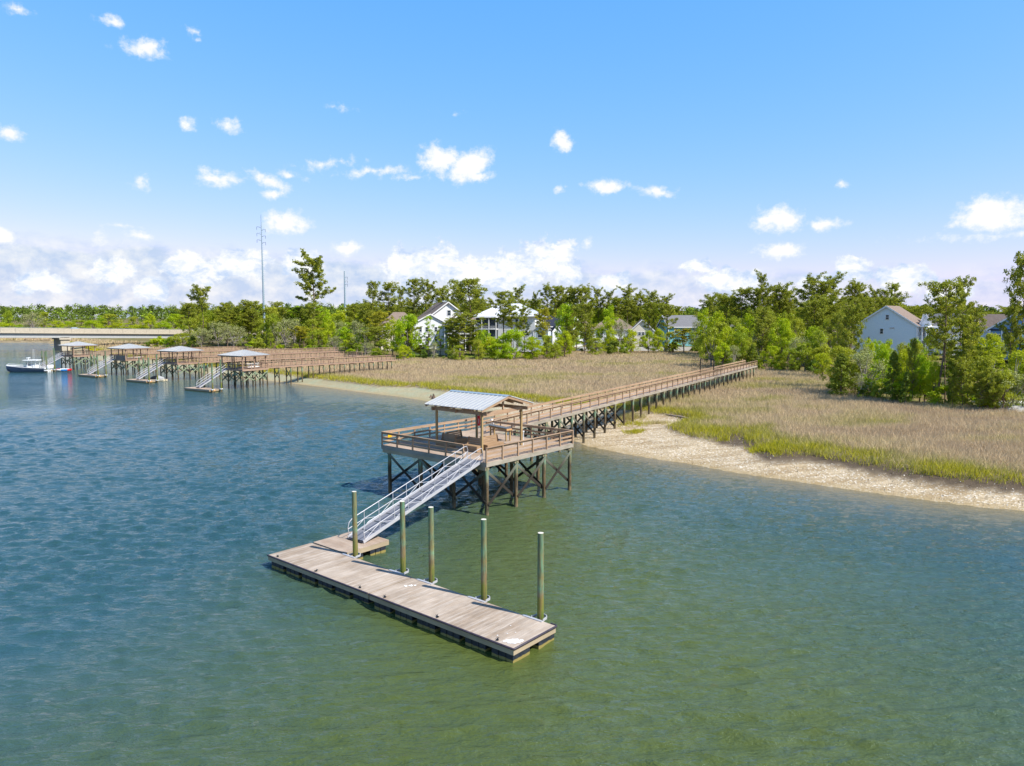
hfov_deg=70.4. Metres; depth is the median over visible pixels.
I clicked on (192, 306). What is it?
pine tree
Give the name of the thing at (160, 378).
jet ski
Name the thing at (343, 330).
leafy tree
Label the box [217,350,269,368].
pavilion
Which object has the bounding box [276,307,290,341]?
pine tree
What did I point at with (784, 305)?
pine tree
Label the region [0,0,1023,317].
sky
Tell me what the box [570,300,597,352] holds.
pine tree
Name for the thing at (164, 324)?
leafy tree
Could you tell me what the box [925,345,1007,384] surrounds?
pine tree
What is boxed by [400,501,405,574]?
mooring pile
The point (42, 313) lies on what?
oak tree
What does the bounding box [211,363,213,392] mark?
mooring pile
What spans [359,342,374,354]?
budding tree
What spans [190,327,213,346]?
budding tree
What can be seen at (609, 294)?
pine tree
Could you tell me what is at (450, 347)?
leafy tree
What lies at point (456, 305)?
pine tree
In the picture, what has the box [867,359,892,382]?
leafy tree
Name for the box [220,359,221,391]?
mooring pile
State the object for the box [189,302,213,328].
pine tree
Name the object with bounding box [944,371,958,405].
cedar tree
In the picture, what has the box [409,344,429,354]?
pine tree
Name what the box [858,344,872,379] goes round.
budding tree
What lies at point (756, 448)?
grass clump
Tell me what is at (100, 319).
leafy tree
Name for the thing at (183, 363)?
pier platform
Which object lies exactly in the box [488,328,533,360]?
leafy tree
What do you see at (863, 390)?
shrub
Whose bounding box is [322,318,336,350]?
leafy tree
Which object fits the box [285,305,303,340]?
leafy tree
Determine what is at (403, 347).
leafy tree
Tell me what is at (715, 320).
leafy tree
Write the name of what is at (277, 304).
pine tree
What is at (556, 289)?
pine tree
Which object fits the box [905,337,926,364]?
leafy tree
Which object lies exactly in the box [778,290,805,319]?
pine tree
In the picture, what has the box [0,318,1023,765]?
water
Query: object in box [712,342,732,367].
leafy tree
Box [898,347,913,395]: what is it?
leafy tree
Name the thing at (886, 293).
pine tree
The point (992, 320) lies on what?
house
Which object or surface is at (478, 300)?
pine tree
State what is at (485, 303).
pine tree
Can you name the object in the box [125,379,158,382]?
floating dock
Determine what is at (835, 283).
pine tree
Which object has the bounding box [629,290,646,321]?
pine tree
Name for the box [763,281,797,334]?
pine tree
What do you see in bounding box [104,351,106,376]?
mooring pile
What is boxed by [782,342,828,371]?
oak tree
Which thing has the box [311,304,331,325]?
leafy tree
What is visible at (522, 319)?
pine tree
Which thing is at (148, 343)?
shrub
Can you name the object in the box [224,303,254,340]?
pine tree
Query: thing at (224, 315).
pine tree
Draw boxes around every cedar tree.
[185,336,198,347]
[245,333,253,347]
[296,324,311,347]
[585,335,594,350]
[744,344,759,365]
[826,353,855,397]
[882,351,902,400]
[899,372,911,403]
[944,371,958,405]
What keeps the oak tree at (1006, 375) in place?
on the ground at (934, 487)
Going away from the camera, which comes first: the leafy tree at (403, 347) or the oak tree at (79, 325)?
the leafy tree at (403, 347)
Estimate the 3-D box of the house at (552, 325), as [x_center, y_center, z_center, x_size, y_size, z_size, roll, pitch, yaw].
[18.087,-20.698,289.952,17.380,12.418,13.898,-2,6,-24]
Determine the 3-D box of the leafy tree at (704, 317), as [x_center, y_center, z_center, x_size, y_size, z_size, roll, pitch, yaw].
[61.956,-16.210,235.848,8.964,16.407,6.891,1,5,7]
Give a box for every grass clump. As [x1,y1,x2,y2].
[613,411,650,420]
[613,418,650,427]
[622,427,646,434]
[645,419,670,424]
[743,439,804,453]
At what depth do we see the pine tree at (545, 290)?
296.98 m
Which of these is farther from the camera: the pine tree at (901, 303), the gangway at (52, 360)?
the pine tree at (901, 303)
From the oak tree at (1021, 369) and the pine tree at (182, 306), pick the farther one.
the pine tree at (182, 306)
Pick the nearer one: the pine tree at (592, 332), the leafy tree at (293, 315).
the pine tree at (592, 332)
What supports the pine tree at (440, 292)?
on the ground at (934, 487)
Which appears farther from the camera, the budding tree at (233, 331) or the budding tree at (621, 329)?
the budding tree at (233, 331)
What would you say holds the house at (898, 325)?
on the ground at (934, 487)
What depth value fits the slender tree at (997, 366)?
110.92 m
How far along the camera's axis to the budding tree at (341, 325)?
260.81 m
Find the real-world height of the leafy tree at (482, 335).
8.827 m
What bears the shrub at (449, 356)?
on the ground at (934, 487)
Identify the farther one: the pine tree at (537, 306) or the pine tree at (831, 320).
the pine tree at (537, 306)
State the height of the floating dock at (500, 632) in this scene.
1.185 m
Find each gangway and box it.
[40,352,64,366]
[87,355,114,373]
[136,358,165,378]
[196,364,227,387]
[347,446,482,542]
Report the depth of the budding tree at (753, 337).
191.02 m
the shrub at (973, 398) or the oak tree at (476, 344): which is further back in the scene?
the oak tree at (476, 344)
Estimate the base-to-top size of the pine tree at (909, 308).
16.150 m
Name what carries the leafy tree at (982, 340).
on the ground at (934, 487)
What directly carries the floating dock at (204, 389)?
on the water
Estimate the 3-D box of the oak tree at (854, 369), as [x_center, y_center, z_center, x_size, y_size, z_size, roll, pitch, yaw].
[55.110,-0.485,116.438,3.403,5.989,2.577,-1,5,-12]
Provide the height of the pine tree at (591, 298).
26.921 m
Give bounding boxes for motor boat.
[6,357,53,371]
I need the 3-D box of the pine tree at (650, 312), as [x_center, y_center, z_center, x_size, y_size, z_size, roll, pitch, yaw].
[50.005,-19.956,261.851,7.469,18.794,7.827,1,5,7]
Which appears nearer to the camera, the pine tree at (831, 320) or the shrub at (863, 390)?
the shrub at (863, 390)
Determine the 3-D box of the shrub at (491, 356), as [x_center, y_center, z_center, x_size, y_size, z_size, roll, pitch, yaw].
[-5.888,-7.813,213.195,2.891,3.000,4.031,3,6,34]
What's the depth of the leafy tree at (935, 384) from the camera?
117.26 m
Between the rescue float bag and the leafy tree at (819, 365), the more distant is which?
the leafy tree at (819, 365)
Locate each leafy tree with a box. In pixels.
[0,322,12,327]
[49,320,67,327]
[61,321,78,327]
[81,320,104,328]
[96,315,106,328]
[106,322,124,328]
[122,325,149,328]
[143,313,158,328]
[151,321,171,329]
[162,313,182,329]
[175,316,187,329]
[204,317,218,342]
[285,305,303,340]
[286,315,297,343]
[293,308,322,337]
[307,312,339,339]
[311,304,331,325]
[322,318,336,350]
[332,309,350,327]
[332,326,359,351]
[341,333,358,350]
[354,326,377,353]
[383,318,401,354]
[390,312,421,357]
[396,345,411,358]
[444,337,458,353]
[470,329,495,353]
[476,336,498,356]
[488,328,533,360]
[489,341,512,358]
[518,337,545,359]
[553,331,575,356]
[554,303,576,350]
[575,324,583,347]
[589,306,603,323]
[595,316,625,346]
[597,305,618,323]
[603,329,616,350]
[620,329,641,352]
[641,330,653,352]
[652,328,666,351]
[690,308,715,349]
[705,310,725,350]
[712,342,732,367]
[715,325,741,365]
[741,313,757,352]
[757,345,781,368]
[767,317,792,364]
[777,328,800,368]
[800,325,820,354]
[812,352,833,375]
[860,338,875,377]
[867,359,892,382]
[869,339,882,372]
[873,344,891,386]
[874,339,897,366]
[888,371,918,399]
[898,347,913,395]
[899,361,951,387]
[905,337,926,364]
[906,374,937,402]
[908,354,932,402]
[925,359,941,401]
[972,337,993,382]
[985,335,1006,369]
[1001,349,1023,380]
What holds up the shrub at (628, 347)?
on the ground at (934, 487)
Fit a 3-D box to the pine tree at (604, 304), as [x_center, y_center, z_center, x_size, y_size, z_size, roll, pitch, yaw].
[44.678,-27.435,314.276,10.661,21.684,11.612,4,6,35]
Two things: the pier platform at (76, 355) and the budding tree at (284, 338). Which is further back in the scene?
the budding tree at (284, 338)
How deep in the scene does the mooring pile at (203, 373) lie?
140.07 m
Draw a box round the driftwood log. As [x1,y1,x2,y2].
[664,413,687,417]
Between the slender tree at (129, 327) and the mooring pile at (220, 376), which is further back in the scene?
the slender tree at (129, 327)
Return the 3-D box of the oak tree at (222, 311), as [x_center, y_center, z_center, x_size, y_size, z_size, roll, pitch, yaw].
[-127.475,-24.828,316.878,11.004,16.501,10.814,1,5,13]
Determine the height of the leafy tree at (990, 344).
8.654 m
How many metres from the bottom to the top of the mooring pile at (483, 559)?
6.016 m
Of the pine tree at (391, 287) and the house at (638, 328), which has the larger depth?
the house at (638, 328)
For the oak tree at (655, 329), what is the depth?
314.77 m
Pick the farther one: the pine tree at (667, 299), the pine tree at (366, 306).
the pine tree at (667, 299)
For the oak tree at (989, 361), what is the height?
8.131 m
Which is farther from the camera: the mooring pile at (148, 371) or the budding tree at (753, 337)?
the budding tree at (753, 337)
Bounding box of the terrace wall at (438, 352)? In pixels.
[411,348,447,354]
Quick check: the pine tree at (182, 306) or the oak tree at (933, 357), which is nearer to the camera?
the oak tree at (933, 357)
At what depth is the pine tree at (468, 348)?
228.19 m
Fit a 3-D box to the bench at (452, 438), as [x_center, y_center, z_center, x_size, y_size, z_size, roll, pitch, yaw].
[-5.170,4.532,57.353,1.500,1.015,0.824,4,7,40]
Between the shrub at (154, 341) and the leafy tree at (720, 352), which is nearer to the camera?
the leafy tree at (720, 352)
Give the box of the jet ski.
[150,376,167,380]
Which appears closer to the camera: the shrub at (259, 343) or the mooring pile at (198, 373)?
the mooring pile at (198, 373)
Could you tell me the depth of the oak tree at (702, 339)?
183.18 m
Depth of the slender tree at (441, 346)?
225.57 m
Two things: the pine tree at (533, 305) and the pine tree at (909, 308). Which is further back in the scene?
the pine tree at (533, 305)
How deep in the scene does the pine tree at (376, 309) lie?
299.23 m
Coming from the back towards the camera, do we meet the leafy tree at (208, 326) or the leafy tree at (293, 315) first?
the leafy tree at (293, 315)
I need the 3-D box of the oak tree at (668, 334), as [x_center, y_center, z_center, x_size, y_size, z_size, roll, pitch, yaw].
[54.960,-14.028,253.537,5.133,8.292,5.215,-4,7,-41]
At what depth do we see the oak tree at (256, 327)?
301.58 m
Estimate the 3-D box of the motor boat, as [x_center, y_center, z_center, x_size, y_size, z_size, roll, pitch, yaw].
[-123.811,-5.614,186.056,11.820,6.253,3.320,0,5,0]
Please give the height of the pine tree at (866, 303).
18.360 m
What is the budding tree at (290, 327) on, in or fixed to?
on the ground at (934, 487)
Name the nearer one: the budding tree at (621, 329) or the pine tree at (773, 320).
the pine tree at (773, 320)
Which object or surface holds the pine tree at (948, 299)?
on the ground at (934, 487)
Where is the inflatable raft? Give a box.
[56,368,71,370]
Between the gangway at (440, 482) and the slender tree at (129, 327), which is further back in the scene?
the slender tree at (129, 327)
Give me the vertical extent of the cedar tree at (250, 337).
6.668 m
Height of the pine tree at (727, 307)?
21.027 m
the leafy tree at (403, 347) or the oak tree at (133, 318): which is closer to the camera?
the leafy tree at (403, 347)
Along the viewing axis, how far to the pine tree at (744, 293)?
234.19 m
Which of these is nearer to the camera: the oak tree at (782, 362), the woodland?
the oak tree at (782, 362)
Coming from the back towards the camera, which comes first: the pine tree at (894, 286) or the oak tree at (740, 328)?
the pine tree at (894, 286)
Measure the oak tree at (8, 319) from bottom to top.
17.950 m
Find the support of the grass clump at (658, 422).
on the ground at (934, 487)
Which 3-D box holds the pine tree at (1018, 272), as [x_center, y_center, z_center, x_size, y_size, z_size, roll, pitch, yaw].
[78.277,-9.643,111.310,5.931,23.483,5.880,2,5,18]
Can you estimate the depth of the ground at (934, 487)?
72.14 m
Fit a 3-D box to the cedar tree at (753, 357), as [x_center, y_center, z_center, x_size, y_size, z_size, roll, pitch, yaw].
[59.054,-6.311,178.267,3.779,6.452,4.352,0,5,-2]
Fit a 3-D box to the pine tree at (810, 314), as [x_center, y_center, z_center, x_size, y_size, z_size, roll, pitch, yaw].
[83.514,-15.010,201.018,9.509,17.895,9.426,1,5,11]
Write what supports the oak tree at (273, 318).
on the ground at (934, 487)
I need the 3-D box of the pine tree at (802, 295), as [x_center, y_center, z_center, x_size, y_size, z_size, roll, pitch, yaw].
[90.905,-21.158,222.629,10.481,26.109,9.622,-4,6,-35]
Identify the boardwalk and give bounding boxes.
[98,346,239,367]
[148,347,337,373]
[198,351,343,378]
[261,355,395,385]
[466,360,757,471]
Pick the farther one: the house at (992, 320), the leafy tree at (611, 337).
the leafy tree at (611, 337)
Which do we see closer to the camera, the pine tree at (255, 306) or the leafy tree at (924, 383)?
the leafy tree at (924, 383)
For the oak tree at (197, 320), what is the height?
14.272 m
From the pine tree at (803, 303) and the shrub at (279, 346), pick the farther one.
the pine tree at (803, 303)
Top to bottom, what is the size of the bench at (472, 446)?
1.015 m
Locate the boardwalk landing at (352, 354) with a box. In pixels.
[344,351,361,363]
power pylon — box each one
[256,222,265,317]
[344,271,347,309]
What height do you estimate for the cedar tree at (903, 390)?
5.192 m
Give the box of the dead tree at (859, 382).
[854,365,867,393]
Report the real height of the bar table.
1.068 m
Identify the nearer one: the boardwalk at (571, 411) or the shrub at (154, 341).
the boardwalk at (571, 411)
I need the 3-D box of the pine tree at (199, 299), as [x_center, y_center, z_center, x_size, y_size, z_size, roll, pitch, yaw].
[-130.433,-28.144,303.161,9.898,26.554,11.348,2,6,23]
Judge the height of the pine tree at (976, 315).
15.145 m
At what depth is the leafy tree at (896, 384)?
106.91 m
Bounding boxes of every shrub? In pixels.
[141,341,151,346]
[150,336,164,347]
[159,337,175,347]
[250,337,265,348]
[276,344,285,348]
[418,349,427,357]
[442,349,454,359]
[486,351,494,359]
[502,353,513,359]
[605,340,623,354]
[618,343,631,354]
[771,359,786,370]
[805,359,817,373]
[856,385,870,397]
[860,374,874,392]
[870,382,885,399]
[925,384,961,404]
[958,390,977,404]
[978,399,997,408]
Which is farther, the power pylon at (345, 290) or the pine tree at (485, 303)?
the power pylon at (345, 290)
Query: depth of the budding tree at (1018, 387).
96.40 m
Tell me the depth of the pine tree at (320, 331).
278.38 m
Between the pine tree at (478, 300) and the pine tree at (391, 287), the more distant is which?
the pine tree at (478, 300)
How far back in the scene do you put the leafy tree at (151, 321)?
503.54 m
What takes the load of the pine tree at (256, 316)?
on the ground at (934, 487)
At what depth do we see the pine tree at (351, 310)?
299.99 m
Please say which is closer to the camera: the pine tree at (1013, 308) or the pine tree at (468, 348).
the pine tree at (1013, 308)
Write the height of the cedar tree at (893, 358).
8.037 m
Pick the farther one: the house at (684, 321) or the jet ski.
the house at (684, 321)
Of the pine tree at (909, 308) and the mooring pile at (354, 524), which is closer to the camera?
the mooring pile at (354, 524)
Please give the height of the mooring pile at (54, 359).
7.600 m
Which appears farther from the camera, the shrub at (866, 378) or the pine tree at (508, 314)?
the pine tree at (508, 314)
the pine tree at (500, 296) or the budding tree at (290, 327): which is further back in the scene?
the budding tree at (290, 327)
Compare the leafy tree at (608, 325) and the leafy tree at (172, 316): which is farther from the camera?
the leafy tree at (172, 316)
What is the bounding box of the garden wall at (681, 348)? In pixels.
[577,347,690,350]
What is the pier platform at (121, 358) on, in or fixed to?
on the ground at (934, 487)
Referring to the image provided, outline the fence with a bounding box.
[411,350,446,354]
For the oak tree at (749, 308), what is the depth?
303.73 m
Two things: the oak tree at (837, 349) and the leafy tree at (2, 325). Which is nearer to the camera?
the oak tree at (837, 349)
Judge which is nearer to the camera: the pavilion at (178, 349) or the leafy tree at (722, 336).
the pavilion at (178, 349)
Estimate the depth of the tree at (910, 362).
105.43 m
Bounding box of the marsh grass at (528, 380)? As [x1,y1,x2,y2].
[0,338,1023,485]
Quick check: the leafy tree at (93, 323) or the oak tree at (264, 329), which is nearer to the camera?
the oak tree at (264, 329)
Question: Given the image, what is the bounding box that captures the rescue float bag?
[477,415,479,425]
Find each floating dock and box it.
[78,374,105,377]
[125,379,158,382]
[184,387,222,392]
[267,543,411,603]
[313,531,388,559]
[368,578,556,662]
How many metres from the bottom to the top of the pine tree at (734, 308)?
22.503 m
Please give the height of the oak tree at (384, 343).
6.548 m
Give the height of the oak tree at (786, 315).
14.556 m
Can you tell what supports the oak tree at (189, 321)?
on the ground at (934, 487)
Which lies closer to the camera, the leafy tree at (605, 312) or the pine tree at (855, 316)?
the pine tree at (855, 316)
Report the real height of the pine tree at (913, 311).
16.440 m
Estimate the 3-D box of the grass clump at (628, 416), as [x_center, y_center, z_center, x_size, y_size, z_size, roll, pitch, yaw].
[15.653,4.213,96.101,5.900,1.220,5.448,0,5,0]
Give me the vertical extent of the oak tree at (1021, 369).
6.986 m
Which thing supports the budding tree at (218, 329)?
on the ground at (934, 487)
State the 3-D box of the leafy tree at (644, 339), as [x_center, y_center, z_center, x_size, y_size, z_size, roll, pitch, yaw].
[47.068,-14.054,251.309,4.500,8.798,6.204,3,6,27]
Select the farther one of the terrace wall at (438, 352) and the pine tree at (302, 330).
the pine tree at (302, 330)
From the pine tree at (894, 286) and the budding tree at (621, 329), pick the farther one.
the budding tree at (621, 329)
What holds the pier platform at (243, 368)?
on the ground at (934, 487)
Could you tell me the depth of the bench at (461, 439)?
58.94 m
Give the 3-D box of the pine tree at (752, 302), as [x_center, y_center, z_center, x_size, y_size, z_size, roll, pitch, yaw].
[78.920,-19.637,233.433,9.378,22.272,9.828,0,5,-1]
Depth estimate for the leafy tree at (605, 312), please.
298.08 m
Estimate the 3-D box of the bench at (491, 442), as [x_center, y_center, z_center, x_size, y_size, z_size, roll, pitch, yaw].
[-1.564,4.610,56.496,0.824,1.015,1.900,4,7,40]
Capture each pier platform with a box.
[60,350,96,370]
[110,353,149,375]
[159,356,202,380]
[221,361,268,389]
[381,418,573,514]
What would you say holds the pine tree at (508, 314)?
on the ground at (934, 487)
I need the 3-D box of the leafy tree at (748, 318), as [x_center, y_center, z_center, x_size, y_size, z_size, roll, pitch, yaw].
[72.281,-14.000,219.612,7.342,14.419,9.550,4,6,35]
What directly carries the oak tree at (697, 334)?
on the ground at (934, 487)
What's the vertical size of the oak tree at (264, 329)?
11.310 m
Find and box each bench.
[436,433,456,447]
[446,430,467,443]
[464,436,483,452]
[480,434,503,450]
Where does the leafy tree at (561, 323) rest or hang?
on the ground at (934, 487)
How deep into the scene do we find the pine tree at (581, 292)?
297.16 m
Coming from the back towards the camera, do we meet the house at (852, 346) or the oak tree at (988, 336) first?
the house at (852, 346)
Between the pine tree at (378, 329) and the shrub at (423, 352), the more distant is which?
the pine tree at (378, 329)
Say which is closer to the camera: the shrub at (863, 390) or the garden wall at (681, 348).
the shrub at (863, 390)
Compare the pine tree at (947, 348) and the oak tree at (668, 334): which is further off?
the oak tree at (668, 334)
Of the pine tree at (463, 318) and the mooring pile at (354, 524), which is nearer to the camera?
the mooring pile at (354, 524)
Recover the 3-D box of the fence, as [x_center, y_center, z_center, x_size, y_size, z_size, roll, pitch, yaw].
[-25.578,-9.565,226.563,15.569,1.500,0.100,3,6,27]
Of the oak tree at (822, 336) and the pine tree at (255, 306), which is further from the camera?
the pine tree at (255, 306)
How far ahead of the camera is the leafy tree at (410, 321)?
225.30 m
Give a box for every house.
[378,302,479,350]
[474,303,551,351]
[544,316,582,346]
[580,318,654,346]
[656,315,707,345]
[827,329,854,352]
[854,306,964,358]
[975,309,1023,358]
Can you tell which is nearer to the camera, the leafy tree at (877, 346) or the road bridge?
the leafy tree at (877, 346)
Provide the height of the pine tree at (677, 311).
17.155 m
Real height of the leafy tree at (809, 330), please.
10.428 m
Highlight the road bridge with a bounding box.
[0,327,266,350]
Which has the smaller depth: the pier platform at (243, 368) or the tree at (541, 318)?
the pier platform at (243, 368)
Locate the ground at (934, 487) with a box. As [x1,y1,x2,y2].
[0,318,1023,510]
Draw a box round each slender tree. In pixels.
[119,323,134,328]
[419,316,436,355]
[436,326,443,355]
[939,363,973,382]
[967,354,1013,384]
[999,350,1023,403]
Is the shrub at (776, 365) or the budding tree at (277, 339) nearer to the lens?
the shrub at (776, 365)
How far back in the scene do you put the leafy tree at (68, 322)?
525.66 m
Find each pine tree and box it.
[173,302,197,336]
[175,302,201,326]
[186,283,210,330]
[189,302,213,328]
[212,301,237,338]
[215,311,244,346]
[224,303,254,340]
[236,299,267,332]
[240,308,267,333]
[268,301,285,335]
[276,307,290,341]
[284,306,307,325]
[287,325,309,349]
[291,248,335,313]
[301,302,325,335]
[311,327,327,343]
[342,302,369,334]
[355,302,378,349]
[359,299,387,344]
[361,326,389,347]
[363,280,382,346]
[366,310,392,352]
[374,281,399,314]
[396,286,405,311]
[396,300,419,317]
[398,326,426,346]
[401,278,426,314]
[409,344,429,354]
[416,277,438,313]
[431,285,448,303]
[441,318,467,354]
[444,279,467,310]
[446,277,487,352]
[446,311,486,354]
[464,341,485,353]
[472,293,484,314]
[472,295,487,309]
[485,290,517,353]
[500,305,520,347]
[506,284,526,305]
[513,303,531,342]
[527,302,542,308]
[528,291,539,311]
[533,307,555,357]
[537,282,558,315]
[547,285,567,315]
[555,285,569,310]
[562,284,581,311]
[563,304,582,339]
[565,325,575,355]
[569,287,593,317]
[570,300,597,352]
[575,283,598,318]
[578,322,599,344]
[590,285,606,317]
[598,288,616,318]
[602,296,625,314]
[607,297,630,319]
[616,283,643,322]
[623,301,637,326]
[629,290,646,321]
[640,302,660,351]
[642,288,663,326]
[654,303,678,350]
[655,293,676,312]
[670,328,692,352]
[674,306,686,314]
[698,292,727,316]
[699,295,717,327]
[705,293,745,327]
[722,286,756,325]
[728,294,744,317]
[743,287,774,350]
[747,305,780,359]
[749,314,778,364]
[754,268,773,312]
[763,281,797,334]
[771,302,796,335]
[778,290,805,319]
[790,271,826,318]
[795,301,810,332]
[797,297,831,345]
[805,294,842,342]
[807,280,843,317]
[816,271,849,348]
[823,312,852,352]
[826,353,852,390]
[834,300,867,378]
[841,278,874,347]
[849,282,876,315]
[852,295,878,319]
[867,284,887,312]
[873,289,894,310]
[885,282,908,307]
[888,295,912,305]
[903,306,930,318]
[904,305,938,318]
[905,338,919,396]
[916,279,971,397]
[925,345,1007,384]
[932,307,965,401]
[943,356,980,406]
[947,314,985,403]
[951,274,976,344]
[958,301,987,347]
[967,366,995,407]
[985,368,1004,409]
[989,307,1021,313]
[994,298,1023,356]
[1002,251,1023,358]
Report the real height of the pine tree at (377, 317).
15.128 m
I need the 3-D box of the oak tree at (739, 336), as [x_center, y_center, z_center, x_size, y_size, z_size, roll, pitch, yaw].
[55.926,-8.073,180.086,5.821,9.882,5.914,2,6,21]
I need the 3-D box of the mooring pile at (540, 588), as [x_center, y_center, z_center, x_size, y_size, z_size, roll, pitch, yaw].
[1.268,9.609,32.276,0.310,6.026,0.310,0,5,0]
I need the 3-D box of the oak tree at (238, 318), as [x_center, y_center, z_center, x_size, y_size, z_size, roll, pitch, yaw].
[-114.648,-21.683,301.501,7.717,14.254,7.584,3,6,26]
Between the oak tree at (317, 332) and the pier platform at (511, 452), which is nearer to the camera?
the pier platform at (511, 452)
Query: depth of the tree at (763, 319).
184.50 m
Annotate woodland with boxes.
[0,300,999,324]
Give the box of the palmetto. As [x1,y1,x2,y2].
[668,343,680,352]
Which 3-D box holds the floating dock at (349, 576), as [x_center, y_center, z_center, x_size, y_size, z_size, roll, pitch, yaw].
[-9.305,10.341,39.376,8.870,1.185,3.492,4,7,40]
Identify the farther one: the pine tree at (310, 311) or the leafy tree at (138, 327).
the leafy tree at (138, 327)
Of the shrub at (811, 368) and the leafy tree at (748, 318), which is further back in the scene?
the leafy tree at (748, 318)
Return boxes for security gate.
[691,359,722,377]
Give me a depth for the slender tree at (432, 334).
225.01 m
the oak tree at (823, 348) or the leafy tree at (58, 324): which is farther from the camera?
the leafy tree at (58, 324)
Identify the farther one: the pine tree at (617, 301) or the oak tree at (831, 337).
the pine tree at (617, 301)
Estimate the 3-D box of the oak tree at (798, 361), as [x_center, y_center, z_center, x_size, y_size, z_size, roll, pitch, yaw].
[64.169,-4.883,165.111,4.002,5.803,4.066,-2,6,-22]
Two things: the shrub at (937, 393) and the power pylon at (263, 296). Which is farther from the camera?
the power pylon at (263, 296)
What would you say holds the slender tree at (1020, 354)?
on the ground at (934, 487)
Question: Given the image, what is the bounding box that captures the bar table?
[489,424,511,440]
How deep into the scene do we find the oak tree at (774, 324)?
186.37 m
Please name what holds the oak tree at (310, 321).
on the ground at (934, 487)
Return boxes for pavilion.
[58,341,97,354]
[107,344,151,359]
[156,346,203,362]
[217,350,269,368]
[424,390,533,452]
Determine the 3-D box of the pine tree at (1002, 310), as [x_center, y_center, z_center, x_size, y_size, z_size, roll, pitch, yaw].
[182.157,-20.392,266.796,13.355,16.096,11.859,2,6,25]
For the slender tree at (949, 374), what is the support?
on the ground at (934, 487)
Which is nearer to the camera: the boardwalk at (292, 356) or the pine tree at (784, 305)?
the boardwalk at (292, 356)
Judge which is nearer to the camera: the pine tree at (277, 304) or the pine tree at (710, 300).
the pine tree at (710, 300)
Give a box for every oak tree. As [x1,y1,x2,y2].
[1,310,15,327]
[33,311,55,327]
[69,320,90,328]
[96,313,122,328]
[127,316,142,327]
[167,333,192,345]
[181,317,201,346]
[193,310,219,344]
[193,314,208,338]
[211,308,228,343]
[229,314,244,341]
[250,319,265,338]
[257,323,269,347]
[258,307,286,341]
[265,313,281,347]
[267,333,274,348]
[305,319,319,346]
[306,329,329,347]
[330,315,342,340]
[374,339,394,355]
[450,345,468,359]
[470,339,484,360]
[535,335,554,357]
[548,343,561,358]
[585,337,605,354]
[630,310,650,325]
[646,308,659,330]
[662,331,675,351]
[688,331,706,351]
[696,326,726,364]
[708,321,732,358]
[724,323,750,358]
[725,315,744,351]
[727,331,748,366]
[739,307,752,338]
[739,337,756,364]
[760,321,786,359]
[769,355,786,369]
[776,311,801,350]
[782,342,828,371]
[786,349,803,370]
[791,318,810,360]
[808,328,827,365]
[810,343,833,366]
[819,345,854,391]
[820,318,836,356]
[829,328,857,359]
[847,362,862,395]
[891,343,909,376]
[906,342,930,364]
[923,336,939,370]
[972,354,996,406]
[984,333,1004,370]
[990,368,1020,409]
[1013,363,1023,405]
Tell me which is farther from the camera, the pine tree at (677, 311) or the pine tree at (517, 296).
the pine tree at (677, 311)
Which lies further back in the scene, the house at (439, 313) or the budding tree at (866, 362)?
the house at (439, 313)
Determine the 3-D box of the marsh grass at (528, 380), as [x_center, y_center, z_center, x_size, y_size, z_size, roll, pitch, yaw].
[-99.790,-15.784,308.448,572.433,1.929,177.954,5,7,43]
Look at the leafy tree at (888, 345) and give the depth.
134.53 m
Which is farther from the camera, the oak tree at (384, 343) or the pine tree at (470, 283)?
the pine tree at (470, 283)
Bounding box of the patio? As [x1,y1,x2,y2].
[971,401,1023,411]
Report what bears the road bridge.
on the ground at (934, 487)
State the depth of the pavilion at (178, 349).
161.64 m
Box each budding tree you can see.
[19,311,45,327]
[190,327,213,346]
[204,321,235,346]
[214,325,246,347]
[270,321,282,342]
[272,318,296,348]
[282,318,304,342]
[326,320,348,350]
[327,335,342,352]
[348,320,364,351]
[350,328,376,354]
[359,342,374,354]
[430,342,437,357]
[613,320,632,345]
[677,338,689,346]
[688,319,703,344]
[725,345,740,366]
[751,326,770,357]
[782,335,810,366]
[848,349,889,393]
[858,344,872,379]
[968,370,1023,408]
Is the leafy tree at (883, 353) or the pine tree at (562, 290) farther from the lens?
the pine tree at (562, 290)
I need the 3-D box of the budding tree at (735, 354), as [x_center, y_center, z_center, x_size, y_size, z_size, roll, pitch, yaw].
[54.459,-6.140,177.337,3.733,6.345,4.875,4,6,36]
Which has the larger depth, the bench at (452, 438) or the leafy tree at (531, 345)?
the leafy tree at (531, 345)
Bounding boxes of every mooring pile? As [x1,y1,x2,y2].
[53,348,55,371]
[96,354,98,377]
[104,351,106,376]
[147,357,149,382]
[156,354,157,382]
[198,363,199,383]
[203,364,204,386]
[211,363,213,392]
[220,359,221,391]
[352,491,357,558]
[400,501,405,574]
[428,506,434,584]
[481,518,486,600]
[537,532,543,619]
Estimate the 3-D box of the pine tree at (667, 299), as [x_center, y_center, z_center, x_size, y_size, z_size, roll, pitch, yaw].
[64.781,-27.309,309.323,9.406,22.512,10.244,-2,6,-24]
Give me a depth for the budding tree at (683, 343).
271.36 m
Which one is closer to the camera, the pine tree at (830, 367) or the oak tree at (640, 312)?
the pine tree at (830, 367)
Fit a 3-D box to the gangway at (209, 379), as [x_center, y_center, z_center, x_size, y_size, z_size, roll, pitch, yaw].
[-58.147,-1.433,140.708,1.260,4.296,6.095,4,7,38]
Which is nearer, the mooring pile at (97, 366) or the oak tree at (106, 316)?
the mooring pile at (97, 366)
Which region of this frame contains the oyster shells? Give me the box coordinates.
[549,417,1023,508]

